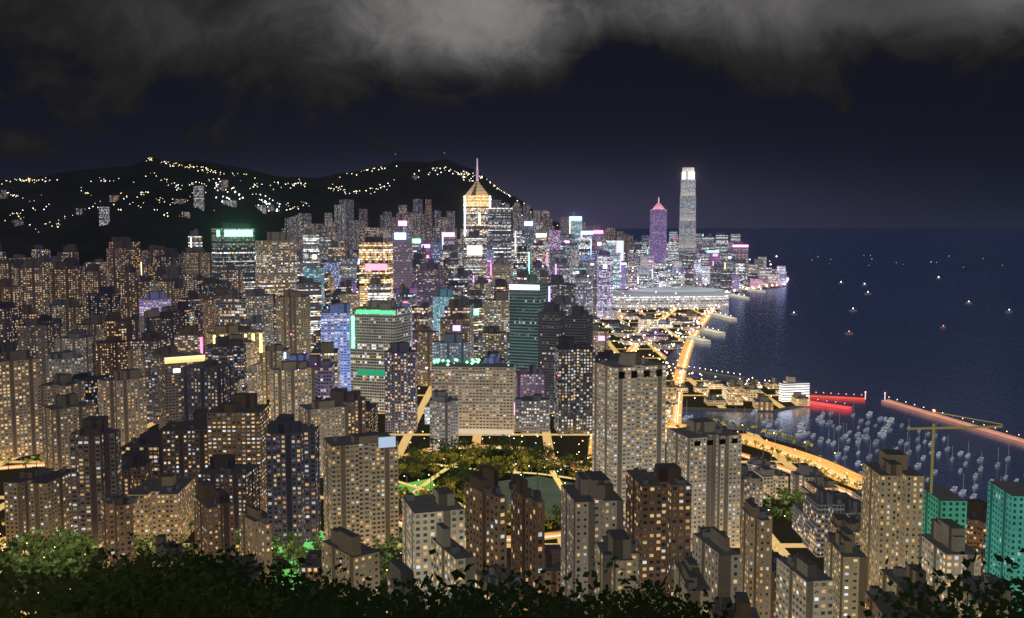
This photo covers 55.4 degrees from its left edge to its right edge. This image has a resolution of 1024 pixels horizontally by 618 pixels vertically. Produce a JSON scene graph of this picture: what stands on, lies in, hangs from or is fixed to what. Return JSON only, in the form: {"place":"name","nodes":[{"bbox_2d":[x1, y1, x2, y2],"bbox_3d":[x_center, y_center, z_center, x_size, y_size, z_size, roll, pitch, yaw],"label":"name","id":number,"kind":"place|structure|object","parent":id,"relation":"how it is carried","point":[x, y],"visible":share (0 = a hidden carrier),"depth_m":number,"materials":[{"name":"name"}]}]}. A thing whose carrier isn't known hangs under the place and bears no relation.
{"place":"outdoors","nodes":[
{"label":"outdoors","id":0,"kind":"place"},
{"bbox_2d":[0,157,651,289],"bbox_3d":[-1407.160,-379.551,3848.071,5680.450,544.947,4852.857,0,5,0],"label":"mountain ridge","id":1,"kind":"structure","parent":0,"point":[62,196],"depth_m":3104.87,"materials":[{"name":"black plant"}]},
{"bbox_2d":[0,281,857,614],"bbox_3d":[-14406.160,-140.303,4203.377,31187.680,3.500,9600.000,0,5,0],"label":"ground","id":2,"kind":"structure","parent":0,"point":[786,539],"depth_m":985.32,"materials":[{"name":"concrete"}]},
{"bbox_2d":[0,158,1023,617],"bbox_3d":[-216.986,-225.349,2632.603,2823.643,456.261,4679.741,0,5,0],"label":"city buildings","id":3,"kind":"structure","parent":2,"relation":"on","point":[92,384],"depth_m":876.58,"materials":[{"name":"grey concrete"}]},
{"bbox_2d":[0,153,1009,610],"bbox_3d":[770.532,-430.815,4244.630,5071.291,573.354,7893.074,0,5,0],"label":"city lights","id":4,"kind":"object","parent":3,"relation":"attached to","point":[634,291],"visible":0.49,"depth_m":1697.45},
{"bbox_2d":[0,418,1023,617],"bbox_3d":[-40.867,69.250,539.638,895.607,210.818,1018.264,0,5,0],"label":"trees","id":5,"kind":"object","parent":2,"relation":"on","point":[193,587],"visible":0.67,"depth_m":37.42,"materials":[{"name":"green plant"}]},
{"bbox_2d":[667,288,1023,445],"bbox_3d":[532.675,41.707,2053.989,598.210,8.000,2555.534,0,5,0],"label":"breakwaters","id":6,"kind":"object","parent":2,"relation":"on","point":[987,431],"visible":0.78,"depth_m":1199.50,"materials":[{"name":"concrete"}]},
{"bbox_2d":[0,286,861,548],"bbox_3d":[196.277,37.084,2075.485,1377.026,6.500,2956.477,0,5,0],"label":"roads","id":7,"kind":"structure","parent":0,"point":[832,467],"depth_m":922.91,"materials":[{"name":"asphalt"}]},
{"bbox_2d":[272,449,740,589],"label":"victoria park ground","id":8,"kind":"structure","parent":0,"point":[549,489],"depth_m":827.97,"materials":[{"name":"green plant"}]},
{"bbox_2d":[0,0,1023,227],"label":"sky","id":9,"kind":"structure","parent":0,"point":[784,113],"materials":[{"name":"black"}]},
{"bbox_2d":[596,228,1023,501],"bbox_3d":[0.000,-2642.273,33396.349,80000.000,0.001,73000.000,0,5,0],"label":"harbour water","id":10,"kind":"structure","parent":0,"point":[901,345],"depth_m":1854.84,"materials":[{"name":"blue liquid"}]},
{"bbox_2d":[682,278,1018,498],"bbox_3d":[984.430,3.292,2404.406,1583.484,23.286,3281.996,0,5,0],"label":"boats","id":11,"kind":"object","parent":10,"relation":"on","point":[802,431],"visible":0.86,"depth_m":1011.39,"materials":[{"name":"white plastic"}]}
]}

